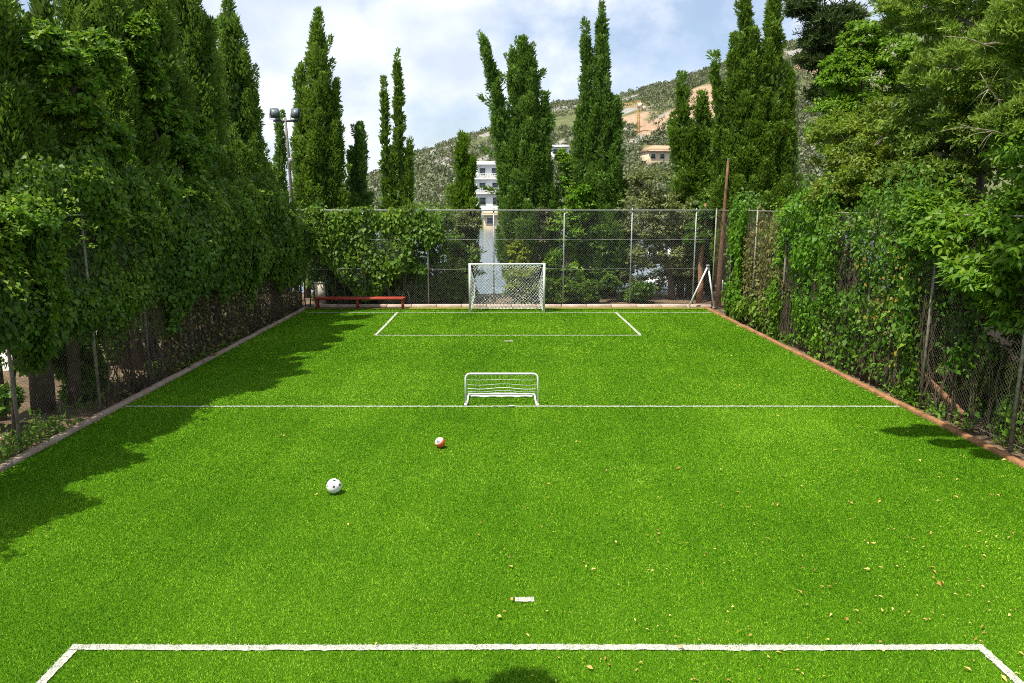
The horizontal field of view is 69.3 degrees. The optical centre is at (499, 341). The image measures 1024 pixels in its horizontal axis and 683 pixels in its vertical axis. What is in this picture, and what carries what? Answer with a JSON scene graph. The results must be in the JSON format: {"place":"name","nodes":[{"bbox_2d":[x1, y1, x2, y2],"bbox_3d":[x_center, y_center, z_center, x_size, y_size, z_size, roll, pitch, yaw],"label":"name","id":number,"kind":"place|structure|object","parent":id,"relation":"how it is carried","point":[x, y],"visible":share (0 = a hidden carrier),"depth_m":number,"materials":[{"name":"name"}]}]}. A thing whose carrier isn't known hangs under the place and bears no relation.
{"place":"outdoors","nodes":[
{"label":"outdoors","id":0,"kind":"place"},
{"bbox_2d":[18,0,979,188],"label":"sky","id":1,"kind":"structure","parent":0,"point":[649,41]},
{"bbox_2d":[0,307,1023,682],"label":"pitch","id":2,"kind":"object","parent":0,"point":[492,557],"visible":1,"depth_m":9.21,"materials":[{"name":"plant"}]},
{"bbox_2d":[35,648,76,682],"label":"penalty line","id":3,"kind":"object","parent":2,"relation":"on","point":[57,665],"visible":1,"depth_m":6.67,"materials":[{"name":"paint"}]},
{"bbox_2d":[326,478,341,493],"bbox_3d":[-2.396,2.085,10.678,0.215,0.216,0.216,0,10,0],"label":"football","id":4,"kind":"object","parent":2,"relation":"on","point":[333,485],"visible":1,"depth_m":10.61,"materials":[{"name":"leather"}]},
{"bbox_2d":[464,373,538,405],"bbox_3d":[0.035,0.920,15.745,1.560,0.702,0.854,0,10,0],"label":"mini goal","id":5,"kind":"object","parent":2,"relation":"on","point":[507,394],"visible":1,"depth_m":15.74,"materials":[{"name":"white paint"}]},
{"bbox_2d":[469,263,544,311],"bbox_3d":[0.270,-2.157,29.176,2.965,1.930,1.020,0,10,0],"label":"football goal","id":6,"kind":"object","parent":2,"relation":"on","point":[542,303],"visible":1,"depth_m":29.28,"materials":[{"name":"white paint"}]},
{"bbox_2d":[308,312,707,312],"bbox_3d":[0.378,-1.142,28.867,15.785,0.023,0.102,0,10,0],"label":"goal line","id":7,"kind":"object","parent":2,"relation":"on","point":[512,312],"visible":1,"depth_m":28.84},
{"bbox_2d":[0,312,1023,682],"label":"fallen leaves","id":8,"kind":"object","parent":2,"relation":"on","point":[784,550],"visible":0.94,"depth_m":8.35,"materials":[{"name":"yellow plant"}]},
{"bbox_2d":[126,405,899,406],"bbox_3d":[0.263,1.335,15.341,16.027,0.022,0.094,0,10,0],"label":"halfway line","id":9,"kind":"object","parent":2,"relation":"on","point":[522,406],"visible":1,"depth_m":15.32,"materials":[{"name":"paint"}]},
{"bbox_2d":[67,642,986,650],"bbox_3d":[0.255,2.870,6.961,8.628,0.022,0.120,0,10,0],"label":"penalty line","id":10,"kind":"object","parent":2,"relation":"on","point":[577,646],"visible":0.99,"depth_m":6.96,"materials":[{"name":"paint"}]},
{"bbox_2d":[980,650,1023,682],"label":"penalty line","id":11,"kind":"object","parent":2,"relation":"on","point":[1009,673],"visible":1,"depth_m":6.66,"materials":[{"name":"paint"}]},
{"bbox_2d":[0,291,1023,463],"bbox_3d":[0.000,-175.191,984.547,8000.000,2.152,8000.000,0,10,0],"label":"ground","id":12,"kind":"structure","parent":0,"point":[662,300],"depth_m":16.86,"materials":[{"name":"soil"}]},
{"bbox_2d":[0,382,27,417],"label":"bush","id":13,"kind":"object","parent":12,"relation":"on","point":[6,404],"visible":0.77,"depth_m":13.61,"materials":[{"name":"green plant"}]},
{"bbox_2d":[0,186,75,444],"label":"shrub","id":14,"kind":"object","parent":12,"relation":"on","point":[13,215],"visible":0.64,"depth_m":12.19,"materials":[{"name":"green plant"}]},
{"bbox_2d":[0,0,89,420],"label":"cypress tree","id":15,"kind":"object","parent":12,"relation":"on","point":[25,126],"visible":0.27,"depth_m":13.50,"materials":[{"name":"green plant"}]},
{"bbox_2d":[15,0,104,353],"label":"cypress tree","id":16,"kind":"object","parent":12,"relation":"on","point":[42,9],"visible":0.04,"depth_m":15.28,"materials":[{"name":"green plant"}]},
{"bbox_2d":[16,339,113,405],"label":"bush","id":17,"kind":"object","parent":12,"relation":"on","point":[89,366],"visible":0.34,"depth_m":15.99,"materials":[{"name":"green plant"}]},
{"bbox_2d":[12,16,139,408],"bbox_3d":[-8.297,-2.490,15.155,1.486,7.954,3.226,0,10,0],"label":"climbing vine","id":18,"kind":"object","parent":12,"relation":"on","point":[83,74],"visible":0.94,"depth_m":14.49,"materials":[{"name":"green plant"}]},
{"bbox_2d":[0,135,176,407],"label":"climbing vine","id":19,"kind":"object","parent":12,"relation":"on","point":[93,185],"visible":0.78,"depth_m":14.57,"materials":[{"name":"green plant"}]},
{"bbox_2d":[50,0,176,370],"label":"cypress tree","id":20,"kind":"object","parent":12,"relation":"on","point":[125,102],"visible":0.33,"depth_m":17.41,"materials":[{"name":"green plant"}]},
{"bbox_2d":[121,8,218,353],"bbox_3d":[-8.240,-3.711,19.352,1.501,8.841,3.290,0,10,0],"label":"climbing vine","id":21,"kind":"object","parent":20,"relation":"attached to","point":[194,146],"visible":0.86,"depth_m":18.36,"materials":[{"name":"green plant"}]},
{"bbox_2d":[96,309,154,361],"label":"bush","id":22,"kind":"object","parent":12,"relation":"on","point":[113,349],"visible":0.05,"depth_m":19.48,"materials":[{"name":"green plant"}]},
{"bbox_2d":[100,284,184,401],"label":"dry vine","id":23,"kind":"object","parent":12,"relation":"on","point":[125,390],"visible":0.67,"depth_m":16.66,"materials":[{"name":"brown plant"}]},
{"bbox_2d":[0,209,302,459],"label":"chain link fence","id":24,"kind":"object","parent":12,"relation":"on","point":[14,392],"visible":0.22,"depth_m":14.85,"materials":[{"name":"metal"}]},
{"bbox_2d":[0,224,52,355],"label":"climbing vine","id":25,"kind":"object","parent":24,"relation":"attached to","point":[21,317],"visible":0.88,"depth_m":12.04,"materials":[{"name":"green plant"}]},
{"bbox_2d":[156,268,263,373],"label":"dry vine","id":26,"kind":"object","parent":24,"relation":"attached to","point":[212,326],"visible":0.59,"depth_m":20.84,"materials":[{"name":"brown plant"}]},
{"bbox_2d":[241,259,304,331],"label":"dry vine","id":27,"kind":"object","parent":24,"relation":"attached to","point":[266,314],"visible":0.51,"depth_m":26.54,"materials":[{"name":"brown plant"}]},
{"bbox_2d":[0,306,307,471],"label":"kerb","id":28,"kind":"structure","parent":12,"relation":"on","point":[30,452],"depth_m":15.41,"materials":[{"name":"concrete"}]},
{"bbox_2d":[137,0,198,348],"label":"cypress tree","id":29,"kind":"object","parent":12,"relation":"on","point":[168,47],"visible":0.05,"depth_m":19.88,"materials":[{"name":"green plant"}]},
{"bbox_2d":[107,159,262,370],"bbox_3d":[-9.341,-2.326,20.432,4.703,5.432,6.060,0,10,0],"label":"climbing vine","id":30,"kind":"object","parent":12,"relation":"on","point":[212,239],"visible":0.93,"depth_m":18.91,"materials":[{"name":"green plant"}]},
{"bbox_2d":[175,0,249,332],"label":"cypress tree","id":31,"kind":"object","parent":12,"relation":"on","point":[197,24],"visible":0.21,"depth_m":22.68,"materials":[{"name":"green plant"}]},
{"bbox_2d":[213,0,276,321],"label":"cypress tree","id":32,"kind":"object","parent":12,"relation":"on","point":[244,133],"visible":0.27,"depth_m":25.48,"materials":[{"name":"green plant"}]},
{"bbox_2d":[214,169,320,330],"bbox_3d":[-9.065,-3.399,26.565,4.161,5.338,6.936,0,10,0],"label":"climbing vine","id":33,"kind":"object","parent":12,"relation":"on","point":[277,240],"visible":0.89,"depth_m":25.25,"materials":[{"name":"green plant"}]},
{"bbox_2d":[271,108,289,291],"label":"cypress tree","id":34,"kind":"object","parent":12,"relation":"on","point":[280,158],"visible":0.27,"depth_m":33.90,"materials":[{"name":"green plant"}]},
{"bbox_2d":[269,108,300,298],"bbox_3d":[-8.534,-5.317,30.078,1.248,8.022,0.370,0,10,0],"label":"floodlight","id":35,"kind":"object","parent":12,"relation":"on","point":[275,113],"visible":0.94,"depth_m":29.47,"materials":[{"name":"paint"}]},
{"bbox_2d":[313,282,326,303],"bbox_3d":[-7.619,-2.073,31.441,0.500,0.948,0.360,0,10,0],"label":"utility cabinet","id":36,"kind":"object","parent":12,"relation":"on","point":[318,289],"visible":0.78,"depth_m":31.27,"materials":[{"name":"beige metal"}]},
{"bbox_2d":[289,6,358,297],"bbox_3d":[-8.032,-8.064,32.588,2.975,12.636,2.829,9,14,40],"label":"cypress tree","id":37,"kind":"object","parent":12,"relation":"on","point":[317,145],"visible":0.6,"depth_m":31.88,"materials":[{"name":"green plant"}]},
{"bbox_2d":[312,275,349,302],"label":"bush","id":38,"kind":"object","parent":12,"relation":"on","point":[338,291],"visible":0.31,"depth_m":31.38,"materials":[{"name":"green plant"}]},
{"bbox_2d":[344,120,375,208],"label":"cypress tree","id":39,"kind":"object","parent":12,"relation":"on","point":[357,157],"visible":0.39,"depth_m":33.15,"materials":[{"name":"green plant"}]},
{"bbox_2d":[302,234,430,289],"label":"shrub","id":40,"kind":"object","parent":12,"relation":"on","point":[390,249],"visible":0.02,"depth_m":32.85,"materials":[{"name":"green plant"}]},
{"bbox_2d":[300,202,444,306],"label":"hedge","id":41,"kind":"object","parent":12,"relation":"on","point":[425,227],"visible":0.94,"depth_m":30.02,"materials":[{"name":"green plant"}]},
{"bbox_2d":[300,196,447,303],"bbox_3d":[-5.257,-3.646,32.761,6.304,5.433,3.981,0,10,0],"label":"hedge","id":42,"kind":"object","parent":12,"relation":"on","point":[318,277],"visible":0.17,"depth_m":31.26,"materials":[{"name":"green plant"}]},
{"bbox_2d":[377,47,417,285],"bbox_3d":[-4.536,-7.359,33.087,2.081,11.071,1.355,0,10,0],"label":"cypress tree","id":43,"kind":"object","parent":12,"relation":"on","point":[397,182],"visible":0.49,"depth_m":32.73,"materials":[{"name":"green plant"}]},
{"bbox_2d":[396,277,448,303],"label":"bush","id":44,"kind":"object","parent":12,"relation":"on","point":[421,299],"visible":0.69,"depth_m":31.23,"materials":[{"name":"green plant"}]},
{"bbox_2d":[391,201,480,301],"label":"shrub","id":45,"kind":"object","parent":12,"relation":"on","point":[433,264],"visible":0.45,"depth_m":31.52,"materials":[{"name":"green plant"}]},
{"bbox_2d":[430,271,475,303],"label":"bush","id":46,"kind":"object","parent":12,"relation":"on","point":[460,293],"visible":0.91,"depth_m":31.37,"materials":[{"name":"green plant"}]},
{"bbox_2d":[431,206,486,299],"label":"shrub","id":47,"kind":"object","parent":12,"relation":"on","point":[467,221],"visible":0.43,"depth_m":32.65,"materials":[{"name":"green plant"}]},
{"bbox_2d":[444,129,481,292],"bbox_3d":[-1.655,-5.684,33.508,1.849,7.625,1.725,0,10,0],"label":"cypress tree","id":48,"kind":"object","parent":12,"relation":"on","point":[462,193],"visible":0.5,"depth_m":33.05,"materials":[{"name":"green plant"}]},
{"bbox_2d":[0,302,970,462],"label":"weeds","id":49,"kind":"object","parent":12,"relation":"on","point":[931,409],"visible":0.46,"depth_m":14.11,"materials":[{"name":"green plant"}]},
{"bbox_2d":[482,212,499,230],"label":"house","id":50,"kind":"structure","parent":12,"relation":"on","point":[488,218],"depth_m":147.03,"materials":[{"name":"beige"}]},
{"bbox_2d":[309,307,705,308],"bbox_3d":[0.300,-1.359,29.965,16.000,0.017,0.540,0,10,0],"label":"soil strip","id":51,"kind":"object","parent":12,"relation":"on","point":[510,308],"visible":0.95,"depth_m":30.06,"materials":[{"name":"soil"}]},
{"bbox_2d":[314,297,405,309],"bbox_3d":[-5.635,-1.545,29.825,3.630,0.488,0.385,0,10,0],"label":"bench","id":52,"kind":"object","parent":51,"relation":"on","point":[317,299],"visible":1,"depth_m":29.63,"materials":[{"name":"red paint"}]},
{"bbox_2d":[687,265,715,307],"bbox_3d":[8.175,-2.231,29.897,1.142,1.736,0.150,0,10,0],"label":"steel brace","id":53,"kind":"object","parent":51,"relation":"on","point":[707,266],"visible":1,"depth_m":29.88,"materials":[{"name":"white paint"}]},
{"bbox_2d":[301,208,713,305],"bbox_3d":[0.185,-3.365,30.248,16.872,4.120,0.103,0,10,0],"label":"chain link fence","id":54,"kind":"object","parent":12,"relation":"on","point":[564,248],"visible":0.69,"depth_m":30.17,"materials":[{"name":"metal"}]},
{"bbox_2d":[312,304,710,307],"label":"kerb","id":55,"kind":"structure","parent":12,"relation":"on","point":[522,305],"depth_m":30.22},
{"bbox_2d":[475,30,564,297],"bbox_3d":[1.129,-7.639,32.708,3.591,11.759,3.303,-8,13,-37],"label":"cypress tree","id":56,"kind":"object","parent":12,"relation":"on","point":[521,130],"visible":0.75,"depth_m":32.05,"materials":[{"name":"green plant"}]},
{"bbox_2d":[499,237,541,303],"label":"shrub","id":57,"kind":"object","parent":12,"relation":"on","point":[513,252],"visible":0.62,"depth_m":31.91,"materials":[{"name":"green plant"}]},
{"bbox_2d":[500,206,564,297],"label":"shrub","id":58,"kind":"object","parent":12,"relation":"on","point":[537,213],"visible":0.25,"depth_m":32.24,"materials":[{"name":"green plant"}]},
{"bbox_2d":[538,276,578,303],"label":"bush","id":59,"kind":"object","parent":12,"relation":"on","point":[551,296],"visible":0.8,"depth_m":31.48,"materials":[{"name":"green plant"}]},
{"bbox_2d":[553,146,579,248],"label":"shrub","id":60,"kind":"object","parent":12,"relation":"on","point":[562,157],"visible":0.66,"depth_m":32.57,"materials":[{"name":"green plant"}]},
{"bbox_2d":[540,182,597,297],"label":"shrub","id":61,"kind":"object","parent":12,"relation":"on","point":[582,191],"visible":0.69,"depth_m":31.88,"materials":[{"name":"green plant"}]},
{"bbox_2d":[569,273,622,303],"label":"bush","id":62,"kind":"object","parent":12,"relation":"on","point":[584,293],"visible":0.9,"depth_m":31.32,"materials":[{"name":"green plant"}]},
{"bbox_2d":[562,0,634,296],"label":"cypress tree","id":63,"kind":"object","parent":12,"relation":"on","point":[597,152],"visible":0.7,"depth_m":31.83,"materials":[{"name":"green plant"}]},
{"bbox_2d":[575,220,636,299],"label":"shrub","id":64,"kind":"object","parent":12,"relation":"on","point":[596,275],"visible":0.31,"depth_m":32.25,"materials":[{"name":"green plant"}]},
{"bbox_2d":[606,268,667,296],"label":"shrub","id":65,"kind":"object","parent":12,"relation":"on","point":[658,275],"visible":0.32,"depth_m":34.07,"materials":[{"name":"green plant"}]},
{"bbox_2d":[619,280,657,302],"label":"bush","id":66,"kind":"object","parent":12,"relation":"on","point":[645,295],"visible":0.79,"depth_m":31.38,"materials":[{"name":"green plant"}]},
{"bbox_2d":[612,159,707,299],"bbox_3d":[6.958,-4.811,32.501,4.671,6.284,2.799,0,10,0],"label":"olive tree","id":67,"kind":"object","parent":12,"relation":"on","point":[647,197],"visible":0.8,"depth_m":32.16,"materials":[{"name":"green plant"}]},
{"bbox_2d":[661,70,718,296],"bbox_3d":[8.893,-6.939,33.260,3.381,10.180,2.142,0,10,0],"label":"cypress tree","id":68,"kind":"object","parent":12,"relation":"on","point":[691,157],"visible":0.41,"depth_m":32.72,"materials":[{"name":"green plant"}]},
{"bbox_2d":[674,184,716,294],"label":"shrub","id":69,"kind":"object","parent":12,"relation":"on","point":[701,197],"visible":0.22,"depth_m":32.79,"materials":[{"name":"green plant"}]},
{"bbox_2d":[682,201,718,302],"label":"broadleaf tree","id":70,"kind":"object","parent":12,"relation":"on","point":[701,229],"visible":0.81,"depth_m":31.28,"materials":[{"name":"dark leaf"},{"name":"bark"}]},
{"bbox_2d":[715,159,729,308],"bbox_3d":[8.932,-4.204,29.780,0.244,6.142,0.242,4,11,22],"label":"wooden pole","id":71,"kind":"object","parent":12,"relation":"on","point":[720,267],"visible":0.8,"depth_m":29.80,"materials":[{"name":"wood"}]},
{"bbox_2d":[720,194,764,315],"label":"climbing vine","id":72,"kind":"object","parent":12,"relation":"on","point":[736,231],"visible":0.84,"depth_m":26.80,"materials":[{"name":"green plant"}]},
{"bbox_2d":[716,187,777,296],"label":"bush","id":73,"kind":"object","parent":12,"relation":"on","point":[750,195],"visible":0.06,"depth_m":29.22,"materials":[{"name":"green plant"}]},
{"bbox_2d":[705,0,804,302],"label":"cypress tree","id":74,"kind":"object","parent":12,"relation":"on","point":[754,138],"visible":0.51,"depth_m":30.03,"materials":[{"name":"green plant"}]},
{"bbox_2d":[747,199,813,324],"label":"bush","id":75,"kind":"object","parent":12,"relation":"on","point":[776,251],"visible":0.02,"depth_m":26.45,"materials":[{"name":"green plant"}]},
{"bbox_2d":[780,0,873,255],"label":"pine tree","id":76,"kind":"object","parent":12,"relation":"on","point":[818,42],"visible":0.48,"depth_m":25.22,"materials":[{"name":"green plant"}]},
{"bbox_2d":[788,226,879,336],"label":"bush","id":77,"kind":"object","parent":12,"relation":"on","point":[845,263],"visible":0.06,"depth_m":21.39,"materials":[{"name":"green plant"}]},
{"bbox_2d":[704,307,1023,468],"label":"kerb","id":78,"kind":"structure","parent":12,"relation":"on","point":[977,441],"depth_m":15.44,"materials":[{"name":"concrete"}]},
{"bbox_2d":[711,208,1023,452],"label":"chain link fence","id":79,"kind":"object","parent":12,"relation":"on","point":[1016,399],"visible":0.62,"depth_m":15.08,"materials":[{"name":"metal"}]},
{"bbox_2d":[724,266,790,339],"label":"climbing vine","id":80,"kind":"object","parent":79,"relation":"attached to","point":[741,308],"visible":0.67,"depth_m":24.58,"materials":[{"name":"green plant"}]},
{"bbox_2d":[739,204,796,338],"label":"dry vine","id":81,"kind":"object","parent":79,"relation":"attached to","point":[759,293],"visible":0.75,"depth_m":24.48,"materials":[{"name":"green plant"}]},
{"bbox_2d":[765,171,853,360],"bbox_3d":[9.161,-2.157,21.276,2.674,5.520,4.000,0,10,0],"label":"climbing vine","id":82,"kind":"object","parent":79,"relation":"attached to","point":[811,224],"visible":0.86,"depth_m":20.90,"materials":[{"name":"green plant"}]},
{"bbox_2d":[855,209,936,403],"bbox_3d":[8.443,-0.974,15.986,1.033,4.362,2.689,0,10,0],"label":"dry vine","id":83,"kind":"object","parent":79,"relation":"attached to","point":[896,299],"visible":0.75,"depth_m":15.53,"materials":[{"name":"brown plant"}]},
{"bbox_2d":[818,161,980,399],"bbox_3d":[9.277,-1.401,17.406,2.817,5.383,4.371,0,10,0],"label":"climbing vine","id":84,"kind":"object","parent":79,"relation":"attached to","point":[853,334],"visible":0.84,"depth_m":17.08,"materials":[{"name":"green plant"}]},
{"bbox_2d":[890,260,987,421],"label":"climbing vine","id":85,"kind":"object","parent":79,"relation":"attached to","point":[903,306],"visible":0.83,"depth_m":15.33,"materials":[{"name":"green plant"}]},
{"bbox_2d":[930,229,1005,432],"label":"climbing vine","id":86,"kind":"object","parent":79,"relation":"attached to","point":[975,353],"visible":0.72,"depth_m":13.83,"materials":[{"name":"green plant"}]},
{"bbox_2d":[980,305,1023,452],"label":"climbing vine","id":87,"kind":"object","parent":79,"relation":"attached to","point":[1006,432],"visible":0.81,"depth_m":12.89,"materials":[{"name":"green plant"}]},
{"bbox_2d":[801,17,939,231],"bbox_3d":[12.140,-5.342,24.322,4.700,10.245,2.823,0,10,0],"label":"broadleaf tree","id":88,"kind":"object","parent":12,"relation":"on","point":[839,74],"visible":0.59,"depth_m":23.50,"materials":[{"name":"green plant"}]},
{"bbox_2d":[802,93,938,343],"bbox_3d":[9.512,-2.975,20.102,2.962,7.116,3.889,-4,11,-22],"label":"broadleaf tree","id":89,"kind":"object","parent":12,"relation":"on","point":[869,153],"visible":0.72,"depth_m":19.45,"materials":[{"name":"green leaf"},{"name":"grey bark"}]},
{"bbox_2d":[878,221,932,358],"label":"bush","id":90,"kind":"object","parent":12,"relation":"on","point":[908,274],"visible":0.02,"depth_m":18.98,"materials":[{"name":"green plant"}]},
{"bbox_2d":[862,0,992,131],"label":"pine tree","id":91,"kind":"object","parent":12,"relation":"on","point":[898,31],"visible":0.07,"depth_m":21.01,"materials":[{"name":"green plant"}]},
{"bbox_2d":[916,366,963,416],"bbox_3d":[8.880,0.965,15.045,0.041,0.703,1.797,0,10,-1],"label":"leaning plank","id":92,"kind":"object","parent":12,"relation":"on","point":[943,398],"visible":0.36,"depth_m":14.79,"materials":[{"name":"wood"}]},
{"bbox_2d":[868,0,1023,311],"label":"pine tree","id":93,"kind":"object","parent":12,"relation":"on","point":[941,24],"visible":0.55,"depth_m":16.31,"materials":[{"name":"green plant"}]},
{"bbox_2d":[869,55,1022,383],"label":"broadleaf tree","id":94,"kind":"object","parent":12,"relation":"on","point":[933,156],"visible":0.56,"depth_m":16.39,"materials":[{"name":"green plant"}]},
{"bbox_2d":[875,60,1022,230],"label":"broadleaf tree","id":95,"kind":"object","parent":12,"relation":"on","point":[991,178],"visible":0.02,"depth_m":20.27,"materials":[{"name":"green plant"}]},
{"bbox_2d":[894,123,1023,336],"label":"broadleaf tree","id":96,"kind":"object","parent":12,"relation":"on","point":[959,267],"visible":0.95,"depth_m":13.04,"materials":[{"name":"green plant"}]},
{"bbox_2d":[912,237,1019,399],"bbox_3d":[10.331,-0.717,16.596,1.941,4.177,3.168,0,10,0],"label":"bush","id":97,"kind":"object","parent":12,"relation":"on","point":[940,332],"visible":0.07,"depth_m":16.54,"materials":[{"name":"green plant"}]},
{"bbox_2d":[932,316,1016,415],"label":"bush","id":98,"kind":"object","parent":12,"relation":"on","point":[980,374],"visible":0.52,"depth_m":14.58,"materials":[{"name":"green plant"}]},
{"bbox_2d":[963,0,1023,148],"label":"pine tree","id":99,"kind":"object","parent":12,"relation":"on","point":[1007,27],"visible":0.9,"depth_m":13.44,"materials":[{"name":"green plant"}]},
{"bbox_2d":[988,284,1022,357],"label":"bush","id":100,"kind":"object","parent":12,"relation":"on","point":[1015,347],"visible":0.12,"depth_m":15.29,"materials":[{"name":"green plant"}]},
{"bbox_2d":[993,350,1023,439],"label":"bush","id":101,"kind":"object","parent":12,"relation":"on","point":[1015,373],"visible":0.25,"depth_m":13.11,"materials":[{"name":"green plant"}]},
{"bbox_2d":[262,230,889,293],"bbox_3d":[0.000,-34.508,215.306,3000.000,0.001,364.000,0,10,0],"label":"water","id":102,"kind":"structure","parent":0,"point":[487,246],"depth_m":60.26,"materials":[{"name":"blue liquid"}]},
{"bbox_2d":[287,6,1023,229],"bbox_3d":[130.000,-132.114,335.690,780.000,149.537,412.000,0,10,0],"label":"hills","id":103,"kind":"structure","parent":0,"point":[630,116],"depth_m":298.21,"materials":[{"name":"plant"}]},
{"bbox_2d":[474,161,498,222],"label":"apartment building","id":104,"kind":"structure","parent":103,"relation":"on","point":[486,173],"depth_m":155.66,"materials":[{"name":"paint"}]},
{"bbox_2d":[624,101,645,132],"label":"tower crane","id":105,"kind":"object","parent":103,"relation":"on","point":[639,106],"visible":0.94,"depth_m":270.93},
{"bbox_2d":[367,16,917,222],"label":"scrub","id":106,"kind":"object","parent":103,"relation":"on","point":[439,182],"visible":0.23,"depth_m":265.68,"materials":[{"name":"green plant"}]},
{"bbox_2d":[639,145,671,165],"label":"beige house","id":107,"kind":"structure","parent":103,"relation":"on","point":[655,153],"depth_m":221.95,"materials":[{"name":"paint"}]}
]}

